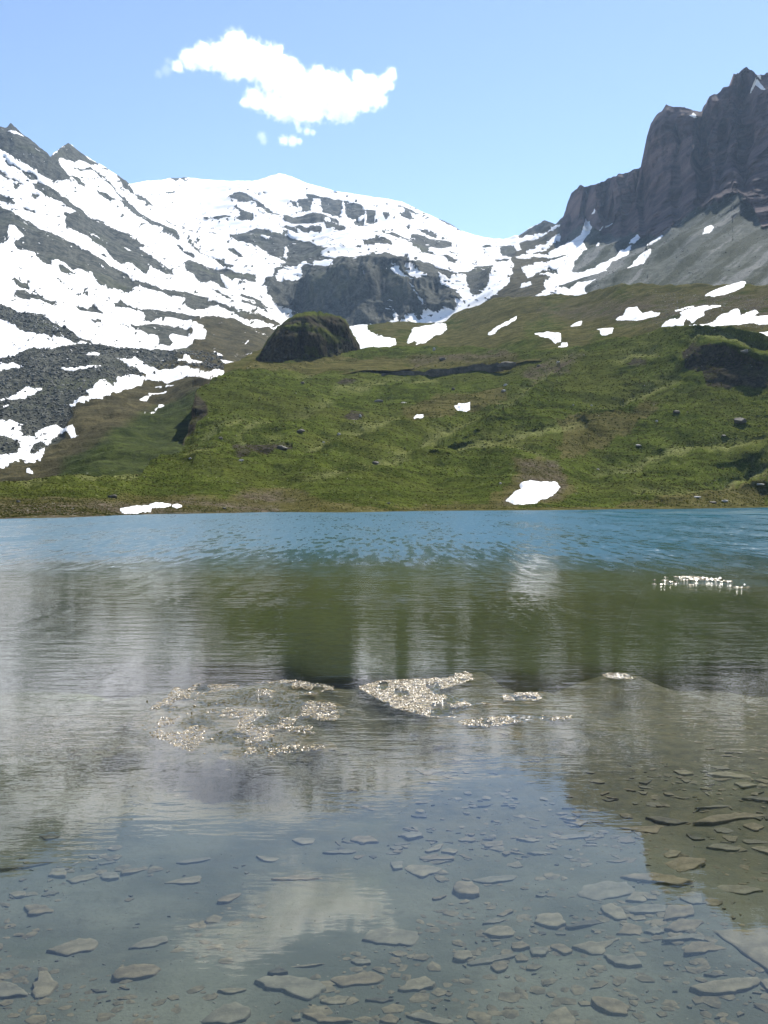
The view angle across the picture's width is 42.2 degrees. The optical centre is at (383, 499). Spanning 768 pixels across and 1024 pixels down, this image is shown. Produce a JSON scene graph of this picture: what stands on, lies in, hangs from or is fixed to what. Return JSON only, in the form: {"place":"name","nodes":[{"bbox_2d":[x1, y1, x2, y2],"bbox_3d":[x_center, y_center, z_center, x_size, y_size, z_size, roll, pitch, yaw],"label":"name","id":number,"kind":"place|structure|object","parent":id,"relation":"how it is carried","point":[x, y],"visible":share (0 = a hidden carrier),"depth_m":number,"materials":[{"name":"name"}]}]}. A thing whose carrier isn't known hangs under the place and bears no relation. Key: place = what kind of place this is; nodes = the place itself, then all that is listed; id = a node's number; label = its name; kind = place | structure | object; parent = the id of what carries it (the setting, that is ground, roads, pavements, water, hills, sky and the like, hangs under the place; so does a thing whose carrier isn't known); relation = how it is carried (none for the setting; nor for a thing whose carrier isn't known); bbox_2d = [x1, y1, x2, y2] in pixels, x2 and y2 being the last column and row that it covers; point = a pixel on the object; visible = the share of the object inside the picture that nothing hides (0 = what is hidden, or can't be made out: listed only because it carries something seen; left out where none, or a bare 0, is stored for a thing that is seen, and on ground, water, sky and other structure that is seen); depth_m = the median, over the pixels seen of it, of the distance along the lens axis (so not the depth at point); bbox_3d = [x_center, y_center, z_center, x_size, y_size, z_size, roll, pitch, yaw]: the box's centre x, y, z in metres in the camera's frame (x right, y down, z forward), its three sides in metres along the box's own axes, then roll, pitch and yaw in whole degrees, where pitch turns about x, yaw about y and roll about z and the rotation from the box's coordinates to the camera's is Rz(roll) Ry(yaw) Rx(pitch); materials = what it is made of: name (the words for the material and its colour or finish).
{"place":"outdoors","nodes":[
{"label":"outdoors","id":0,"kind":"place"},
{"bbox_2d":[0,134,281,481],"bbox_3d":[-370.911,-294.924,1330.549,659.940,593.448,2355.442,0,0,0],"label":"snowy mountainside","id":1,"kind":"structure","parent":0,"point":[90,253],"depth_m":857.17,"materials":[{"name":"snow"}]},
{"bbox_2d":[0,303,224,453],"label":"rubble","id":2,"kind":"object","parent":1,"relation":"on","point":[99,369],"visible":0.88,"depth_m":512.36,"materials":[{"name":"stone"}]},
{"bbox_2d":[0,123,568,325],"bbox_3d":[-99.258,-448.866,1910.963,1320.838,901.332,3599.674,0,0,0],"label":"snowy mountain","id":3,"kind":"structure","parent":0,"point":[282,248],"depth_m":1578.97,"materials":[{"name":"snow"}]},
{"bbox_2d":[256,311,359,362],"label":"rocky knoll","id":4,"kind":"structure","parent":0,"point":[308,335],"depth_m":491.30,"materials":[{"name":"green stone"}]},
{"bbox_2d":[0,580,767,1023],"bbox_3d":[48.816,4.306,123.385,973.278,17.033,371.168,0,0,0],"label":"lake bed","id":5,"kind":"object","parent":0,"point":[310,792],"visible":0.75,"depth_m":6.80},
{"bbox_2d":[0,982,27,999],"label":"flat stone","id":6,"kind":"object","parent":5,"relation":"on","point":[9,990],"visible":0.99,"depth_m":4.17,"materials":[{"name":"grey stone"}]},
{"bbox_2d":[0,860,52,871],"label":"flat stone","id":7,"kind":"object","parent":5,"relation":"on","point":[26,866],"visible":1,"depth_m":5.67,"materials":[{"name":"stone"}]},
{"bbox_2d":[24,904,53,916],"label":"flat stone","id":8,"kind":"object","parent":5,"relation":"on","point":[35,910],"visible":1,"depth_m":5.14,"materials":[{"name":"grey stone"}]},
{"bbox_2d":[31,971,58,999],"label":"flat stone","id":9,"kind":"object","parent":5,"relation":"on","point":[45,985],"visible":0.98,"depth_m":4.22,"materials":[{"name":"beige stone"}]},
{"bbox_2d":[48,868,66,878],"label":"flat stone","id":10,"kind":"object","parent":5,"relation":"on","point":[61,873],"visible":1,"depth_m":5.58,"materials":[{"name":"beige stone"}]},
{"bbox_2d":[46,938,97,956],"bbox_3d":[-1.468,2.113,4.688,0.234,0.024,0.203,-2,-1,0],"label":"flat stone","id":11,"kind":"object","parent":5,"relation":"on","point":[76,946],"visible":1,"depth_m":4.67,"materials":[{"name":"beige stone"}]},
{"bbox_2d":[66,873,98,883],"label":"flat stone","id":12,"kind":"object","parent":5,"relation":"on","point":[79,879],"visible":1,"depth_m":5.54,"materials":[{"name":"beige stone"}]},
{"bbox_2d":[100,872,119,881],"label":"flat stone","id":13,"kind":"object","parent":5,"relation":"on","point":[110,876],"visible":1,"depth_m":5.55,"materials":[{"name":"grey stone"}]},
{"bbox_2d":[120,867,147,875],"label":"flat stone","id":14,"kind":"object","parent":5,"relation":"on","point":[131,871],"visible":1,"depth_m":5.62,"materials":[{"name":"grey stone"}]},
{"bbox_2d":[111,964,160,982],"bbox_3d":[-1.081,2.073,4.347,0.211,0.038,0.140,-1,0,0],"label":"flat stone","id":15,"kind":"object","parent":5,"relation":"on","point":[134,972],"visible":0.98,"depth_m":4.33,"materials":[{"name":"grey stone"}]},
{"bbox_2d":[128,936,167,949],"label":"flat stone","id":16,"kind":"object","parent":5,"relation":"on","point":[153,942],"visible":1,"depth_m":4.71,"materials":[{"name":"grey stone"}]},
{"bbox_2d":[164,876,201,884],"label":"flat stone","id":17,"kind":"object","parent":5,"relation":"on","point":[190,880],"visible":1,"depth_m":5.47,"materials":[{"name":"beige stone"}]},
{"bbox_2d":[176,857,210,864],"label":"flat stone","id":18,"kind":"object","parent":5,"relation":"on","point":[192,861],"visible":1,"depth_m":5.74,"materials":[{"name":"grey stone"}]},
{"bbox_2d":[201,1002,250,1023],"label":"flat stone","id":19,"kind":"object","parent":5,"relation":"on","point":[233,1013],"visible":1,"depth_m":3.96,"materials":[{"name":"grey stone"}]},
{"bbox_2d":[217,893,241,903],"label":"flat stone","id":20,"kind":"object","parent":5,"relation":"on","point":[229,898],"visible":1,"depth_m":5.22,"materials":[{"name":"grey stone"}]},
{"bbox_2d":[217,988,245,994],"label":"flat stone","id":21,"kind":"object","parent":5,"relation":"on","point":[229,991],"visible":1,"depth_m":4.18,"materials":[{"name":"beige stone"}]},
{"bbox_2d":[267,966,287,975],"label":"flat stone","id":22,"kind":"object","parent":5,"relation":"on","point":[278,971],"visible":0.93,"depth_m":4.35,"materials":[{"name":"stone"}]},
{"bbox_2d":[254,975,326,1000],"bbox_3d":[-0.397,2.067,4.236,0.310,0.031,0.170,0,0,27],"label":"flat stone","id":23,"kind":"object","parent":5,"relation":"on","point":[304,988],"visible":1,"depth_m":4.21,"materials":[{"name":"grey stone"}]},
{"bbox_2d":[271,875,321,880],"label":"flat stone","id":24,"kind":"object","parent":5,"relation":"on","point":[298,877],"visible":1,"depth_m":5.46,"materials":[{"name":"grey stone"}]},
{"bbox_2d":[292,837,314,845],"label":"flat stone","id":25,"kind":"object","parent":5,"relation":"on","point":[303,841],"visible":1,"depth_m":6.01,"materials":[{"name":"beige stone"}]},
{"bbox_2d":[303,1012,352,1023],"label":"flat stone","id":26,"kind":"object","parent":5,"relation":"on","point":[318,1018],"visible":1,"depth_m":3.93,"materials":[{"name":"grey stone"}]},
{"bbox_2d":[320,995,349,1004],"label":"flat stone","id":27,"kind":"object","parent":5,"relation":"on","point":[338,1000],"visible":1,"depth_m":4.10,"materials":[{"name":"beige stone"}]},
{"bbox_2d":[322,850,356,854],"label":"flat stone","id":28,"kind":"object","parent":5,"relation":"on","point":[334,852],"visible":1,"depth_m":5.81,"materials":[{"name":"grey stone"}]},
{"bbox_2d":[330,972,383,987],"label":"flat stone","id":29,"kind":"object","parent":5,"relation":"on","point":[364,979],"visible":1,"depth_m":4.29,"materials":[{"name":"grey stone"}]},
{"bbox_2d":[351,958,370,965],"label":"flat stone","id":30,"kind":"object","parent":5,"relation":"on","point":[359,962],"visible":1,"depth_m":4.47,"materials":[{"name":"grey stone"}]},
{"bbox_2d":[350,836,378,843],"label":"flat stone","id":31,"kind":"object","parent":5,"relation":"on","point":[364,839],"visible":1,"depth_m":5.99,"materials":[{"name":"grey stone"}]},
{"bbox_2d":[365,997,393,1002],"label":"flat stone","id":32,"kind":"object","parent":5,"relation":"on","point":[379,1000],"visible":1,"depth_m":4.11,"materials":[{"name":"stone"}]},
{"bbox_2d":[0,694,766,1023],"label":"pebbles","id":33,"kind":"object","parent":5,"relation":"on","point":[348,886],"visible":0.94,"depth_m":5.21,"materials":[{"name":"stone"}]},
{"bbox_2d":[0,696,767,1023],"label":"shingle","id":34,"kind":"object","parent":5,"relation":"on","point":[516,994],"visible":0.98,"depth_m":4.57,"materials":[{"name":"stone"}]},
{"bbox_2d":[379,1014,398,1023],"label":"flat stone","id":35,"kind":"object","parent":5,"relation":"on","point":[389,1019],"visible":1,"depth_m":3.93,"materials":[{"name":"grey stone"}]},
{"bbox_2d":[362,926,418,946],"bbox_3d":[0.038,2.086,4.741,0.261,0.018,0.194,0,0,17],"label":"flat stone","id":36,"kind":"object","parent":5,"relation":"on","point":[385,935],"visible":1,"depth_m":4.72,"materials":[{"name":"grey stone"}]},
{"bbox_2d":[400,831,423,840],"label":"flat stone","id":37,"kind":"object","parent":5,"relation":"on","point":[410,836],"visible":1,"depth_m":6.07,"materials":[{"name":"grey stone"}]},
{"bbox_2d":[398,976,435,992],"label":"flat stone","id":38,"kind":"object","parent":5,"relation":"on","point":[420,983],"visible":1,"depth_m":4.23,"materials":[{"name":"beige stone"}]},
{"bbox_2d":[404,864,441,878],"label":"flat stone","id":39,"kind":"object","parent":5,"relation":"on","point":[421,871],"visible":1,"depth_m":5.57,"materials":[{"name":"beige stone"}]},
{"bbox_2d":[406,1012,453,1023],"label":"flat stone","id":40,"kind":"object","parent":5,"relation":"on","point":[424,1017],"visible":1,"depth_m":3.94,"materials":[{"name":"grey stone"}]},
{"bbox_2d":[419,855,454,860],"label":"flat stone","id":41,"kind":"object","parent":5,"relation":"on","point":[444,857],"visible":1,"depth_m":5.74,"materials":[{"name":"grey stone"}]},
{"bbox_2d":[142,576,748,757],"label":"gravel","id":42,"kind":"structure","parent":5,"relation":"on","point":[410,706],"depth_m":8.63,"materials":[{"name":"gravel"}]},
{"bbox_2d":[452,950,472,962],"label":"flat stone","id":43,"kind":"object","parent":5,"relation":"on","point":[461,956],"visible":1,"depth_m":4.50,"materials":[{"name":"beige stone"}]},
{"bbox_2d":[453,881,479,898],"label":"flat stone","id":44,"kind":"object","parent":5,"relation":"on","point":[465,889],"visible":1,"depth_m":5.30,"materials":[{"name":"grey stone"}]},
{"bbox_2d":[467,953,516,965],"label":"flat stone","id":45,"kind":"object","parent":5,"relation":"on","point":[486,961],"visible":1,"depth_m":4.48,"materials":[{"name":"grey stone"}]},
{"bbox_2d":[472,875,517,883],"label":"flat stone","id":46,"kind":"object","parent":5,"relation":"on","point":[495,879],"visible":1,"depth_m":5.47,"materials":[{"name":"grey stone"}]},
{"bbox_2d":[482,925,515,938],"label":"flat stone","id":47,"kind":"object","parent":5,"relation":"on","point":[496,932],"visible":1,"depth_m":4.75,"materials":[{"name":"beige stone"}]},
{"bbox_2d":[490,961,507,973],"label":"flat stone","id":48,"kind":"object","parent":5,"relation":"on","point":[500,967],"visible":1,"depth_m":4.41,"materials":[{"name":"grey stone"}]},
{"bbox_2d":[511,941,529,951],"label":"flat stone","id":49,"kind":"object","parent":5,"relation":"on","point":[520,946],"visible":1,"depth_m":4.60,"materials":[{"name":"grey stone"}]},
{"bbox_2d":[530,946,548,956],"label":"flat stone","id":50,"kind":"object","parent":5,"relation":"on","point":[542,951],"visible":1,"depth_m":4.55,"materials":[{"name":"grey stone"}]},
{"bbox_2d":[534,912,566,929],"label":"flat stone","id":51,"kind":"object","parent":5,"relation":"on","point":[554,921],"visible":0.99,"depth_m":4.89,"materials":[{"name":"beige stone"}]},
{"bbox_2d":[542,1007,575,1023],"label":"flat stone","id":52,"kind":"object","parent":5,"relation":"on","point":[562,1015],"visible":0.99,"depth_m":3.93,"materials":[{"name":"beige stone"}]},
{"bbox_2d":[550,943,572,955],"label":"flat stone","id":53,"kind":"object","parent":5,"relation":"on","point":[563,949],"visible":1,"depth_m":4.58,"materials":[{"name":"grey stone"}]},
{"bbox_2d":[561,834,591,839],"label":"flat stone","id":54,"kind":"object","parent":5,"relation":"on","point":[577,836],"visible":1,"depth_m":6.12,"materials":[{"name":"grey stone"}]},
{"bbox_2d":[563,819,589,826],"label":"flat stone","id":55,"kind":"object","parent":5,"relation":"on","point":[579,823],"visible":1,"depth_m":6.34,"materials":[{"name":"grey stone"}]},
{"bbox_2d":[565,919,602,929],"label":"flat stone","id":56,"kind":"object","parent":5,"relation":"on","point":[583,924],"visible":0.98,"depth_m":4.86,"materials":[{"name":"stone"}]},
{"bbox_2d":[571,938,619,955],"bbox_3d":[1.012,2.071,4.597,0.259,0.025,0.144,0,0,-26],"label":"flat stone","id":57,"kind":"object","parent":5,"relation":"on","point":[592,948],"visible":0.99,"depth_m":4.59,"materials":[{"name":"beige stone"}]},
{"bbox_2d":[577,881,634,900],"bbox_3d":[1.171,2.074,5.273,0.359,0.021,0.201,0,0,-27],"label":"flat stone","id":58,"kind":"object","parent":5,"relation":"on","point":[602,890],"visible":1,"depth_m":5.25,"materials":[{"name":"grey stone"}]},
{"bbox_2d":[591,996,628,1015],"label":"flat stone","id":59,"kind":"object","parent":5,"relation":"on","point":[611,1006],"visible":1,"depth_m":4.01,"materials":[{"name":"grey stone"}]},
{"bbox_2d":[600,903,626,920],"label":"flat stone","id":60,"kind":"object","parent":5,"relation":"on","point":[613,911],"visible":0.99,"depth_m":4.98,"materials":[{"name":"beige stone"}]},
{"bbox_2d":[603,954,641,967],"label":"flat stone","id":61,"kind":"object","parent":5,"relation":"on","point":[628,961],"visible":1,"depth_m":4.42,"materials":[{"name":"grey stone"}]},
{"bbox_2d":[616,923,642,935],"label":"flat stone","id":62,"kind":"object","parent":5,"relation":"on","point":[629,929],"visible":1,"depth_m":4.76,"materials":[{"name":"grey stone"}]},
{"bbox_2d":[625,891,648,902],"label":"flat stone","id":63,"kind":"object","parent":5,"relation":"on","point":[636,897],"visible":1,"depth_m":5.15,"materials":[{"name":"beige stone"}]},
{"bbox_2d":[619,825,663,833],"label":"flat stone","id":64,"kind":"object","parent":5,"relation":"on","point":[651,829],"visible":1,"depth_m":6.28,"materials":[{"name":"brown stone"}]},
{"bbox_2d":[623,904,665,914],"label":"flat stone","id":65,"kind":"object","parent":5,"relation":"on","point":[642,909],"visible":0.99,"depth_m":5.02,"materials":[{"name":"grey stone"}]},
{"bbox_2d":[643,926,664,935],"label":"flat stone","id":66,"kind":"object","parent":5,"relation":"on","point":[654,930],"visible":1,"depth_m":4.74,"materials":[{"name":"grey stone"}]},
{"bbox_2d":[620,872,693,887],"bbox_3d":[1.482,2.063,5.412,0.386,0.032,0.142,0,0,24],"label":"flat stone","id":67,"kind":"object","parent":5,"relation":"on","point":[665,879],"visible":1,"depth_m":5.38,"materials":[{"name":"brown stone"}]},
{"bbox_2d":[645,816,688,825],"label":"flat stone","id":68,"kind":"object","parent":5,"relation":"on","point":[664,821],"visible":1,"depth_m":6.39,"materials":[{"name":"stone"}]},
{"bbox_2d":[664,850,681,857],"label":"flat stone","id":69,"kind":"object","parent":5,"relation":"on","point":[672,854],"visible":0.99,"depth_m":5.79,"materials":[{"name":"beige stone"}]},
{"bbox_2d":[663,904,694,920],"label":"flat stone","id":70,"kind":"object","parent":5,"relation":"on","point":[674,912],"visible":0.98,"depth_m":4.95,"materials":[{"name":"grey stone"}]},
{"bbox_2d":[661,934,705,942],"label":"flat stone","id":71,"kind":"object","parent":5,"relation":"on","point":[683,937],"visible":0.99,"depth_m":4.64,"materials":[{"name":"grey stone"}]},
{"bbox_2d":[664,919,703,932],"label":"flat stone","id":72,"kind":"object","parent":5,"relation":"on","point":[681,925],"visible":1,"depth_m":4.78,"materials":[{"name":"grey stone"}]},
{"bbox_2d":[664,857,705,871],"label":"flat stone","id":73,"kind":"object","parent":5,"relation":"on","point":[684,864],"visible":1,"depth_m":5.64,"materials":[{"name":"brown stone"}]},
{"bbox_2d":[679,891,701,904],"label":"flat stone","id":74,"kind":"object","parent":5,"relation":"on","point":[693,898],"visible":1,"depth_m":5.13,"materials":[{"name":"grey stone"}]},
{"bbox_2d":[683,942,725,954],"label":"flat stone","id":75,"kind":"object","parent":5,"relation":"on","point":[693,948],"visible":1,"depth_m":4.52,"materials":[{"name":"grey stone"}]},
{"bbox_2d":[706,844,740,851],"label":"flat stone","id":76,"kind":"object","parent":5,"relation":"on","point":[726,847],"visible":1,"depth_m":5.94,"materials":[{"name":"grey stone"}]},
{"bbox_2d":[689,977,759,995],"bbox_3d":[1.445,2.045,4.170,0.336,0.027,0.104,0,0,-15],"label":"flat stone","id":77,"kind":"object","parent":5,"relation":"on","point":[734,986],"visible":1,"depth_m":4.16,"materials":[{"name":"beige stone"}]},
{"bbox_2d":[706,771,749,778],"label":"flat stone","id":78,"kind":"object","parent":5,"relation":"on","point":[725,774],"visible":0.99,"depth_m":7.15,"materials":[{"name":"beige stone"}]},
{"bbox_2d":[692,812,766,824],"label":"flat stone","id":79,"kind":"object","parent":5,"relation":"on","point":[720,819],"visible":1,"depth_m":6.42,"materials":[{"name":"brown stone"}]},
{"bbox_2d":[717,885,762,894],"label":"flat stone","id":80,"kind":"object","parent":5,"relation":"on","point":[742,889],"visible":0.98,"depth_m":5.29,"materials":[{"name":"grey stone"}]},
{"bbox_2d":[714,928,767,972],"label":"flat stone","id":81,"kind":"object","parent":5,"relation":"on","point":[751,945],"visible":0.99,"depth_m":4.56,"materials":[{"name":"beige stone"}]},
{"bbox_2d":[743,823,763,831],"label":"flat stone","id":82,"kind":"object","parent":5,"relation":"on","point":[754,827],"visible":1,"depth_m":6.29,"materials":[{"name":"brown stone"}]},
{"bbox_2d":[741,796,767,802],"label":"flat stone","id":83,"kind":"object","parent":5,"relation":"on","point":[759,799],"visible":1,"depth_m":6.69,"materials":[{"name":"stone"}]},
{"bbox_2d":[0,325,767,518],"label":"grassy hill","id":84,"kind":"structure","parent":0,"point":[750,378],"depth_m":280.44,"materials":[{"name":"green plant"}]},
{"bbox_2d":[120,505,151,513],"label":"snow patch","id":85,"kind":"object","parent":84,"relation":"on","point":[136,509],"visible":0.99,"depth_m":120.12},
{"bbox_2d":[4,485,761,518],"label":"rubble","id":86,"kind":"object","parent":84,"relation":"on","point":[325,503],"visible":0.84,"depth_m":149.17,"materials":[{"name":"stone"}]},
{"bbox_2d":[381,362,515,376],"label":"rock ledge","id":87,"kind":"structure","parent":84,"relation":"on","point":[497,367],"depth_m":442.16,"materials":[{"name":"stone"}]},
{"bbox_2d":[455,402,469,411],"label":"snow patch","id":88,"kind":"object","parent":84,"relation":"on","point":[463,407],"visible":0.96,"depth_m":347.95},
{"bbox_2d":[506,480,559,504],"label":"snow patch","id":89,"kind":"object","parent":84,"relation":"on","point":[531,492],"visible":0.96,"depth_m":183.14,"materials":[{"name":"snow"}]},
{"bbox_2d":[0,508,767,753],"bbox_3d":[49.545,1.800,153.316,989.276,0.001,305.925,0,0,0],"label":"water","id":90,"kind":"structure","parent":0,"point":[533,551],"depth_m":28.31,"materials":[{"name":"liquid"}]},
{"bbox_2d":[0,0,767,238],"label":"sky","id":91,"kind":"structure","parent":0,"point":[484,118],"materials":[{"name":"blue"}]},
{"bbox_2d":[224,283,767,377],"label":"olive hillside","id":92,"kind":"structure","parent":0,"point":[461,330],"depth_m":571.75,"materials":[{"name":"green plant"}]},
{"bbox_2d":[349,325,395,348],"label":"snow patch","id":93,"kind":"object","parent":92,"relation":"on","point":[364,336],"visible":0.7,"depth_m":648.47,"materials":[{"name":"snow"}]},
{"bbox_2d":[407,323,446,344],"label":"snow patch","id":94,"kind":"object","parent":92,"relation":"on","point":[423,334],"visible":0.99,"depth_m":714.11,"materials":[{"name":"snow"}]},
{"bbox_2d":[488,316,516,334],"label":"snow patch","id":95,"kind":"object","parent":92,"relation":"on","point":[495,329],"visible":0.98,"depth_m":643.42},
{"bbox_2d":[535,331,560,343],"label":"snow patch","id":96,"kind":"object","parent":92,"relation":"on","point":[555,338],"visible":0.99,"depth_m":521.42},
{"bbox_2d":[413,291,767,330],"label":"rubble","id":97,"kind":"object","parent":92,"relation":"on","point":[668,309],"visible":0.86,"depth_m":506.02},
{"bbox_2d":[616,307,659,320],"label":"snow patch","id":98,"kind":"object","parent":92,"relation":"on","point":[634,313],"visible":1,"depth_m":531.78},
{"bbox_2d":[680,305,720,322],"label":"snow patch","id":99,"kind":"object","parent":92,"relation":"on","point":[692,315],"visible":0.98,"depth_m":480.50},
{"bbox_2d":[662,309,767,326],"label":"snow patch","id":100,"kind":"object","parent":92,"relation":"on","point":[734,317],"visible":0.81,"depth_m":440.16,"materials":[{"name":"snow"}]},
{"bbox_2d":[705,281,745,296],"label":"snow patch","id":101,"kind":"object","parent":92,"relation":"on","point":[726,289],"visible":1,"depth_m":529.65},
{"bbox_2d":[533,192,767,295],"bbox_3d":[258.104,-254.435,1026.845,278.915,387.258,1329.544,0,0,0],"label":"scree slope","id":102,"kind":"structure","parent":0,"point":[574,250],"depth_m":947.48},
{"bbox_2d":[546,197,767,288],"bbox_3d":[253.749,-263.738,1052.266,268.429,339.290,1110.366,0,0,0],"label":"scree","id":103,"kind":"structure","parent":102,"relation":"on","point":[680,252],"depth_m":916.91,"materials":[{"name":"stone"}]},
{"bbox_2d":[560,67,767,242],"bbox_3d":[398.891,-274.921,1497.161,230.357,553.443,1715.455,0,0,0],"label":"rocky cliff","id":104,"kind":"structure","parent":0,"point":[714,149],"depth_m":1298.45,"materials":[{"name":"stone"}]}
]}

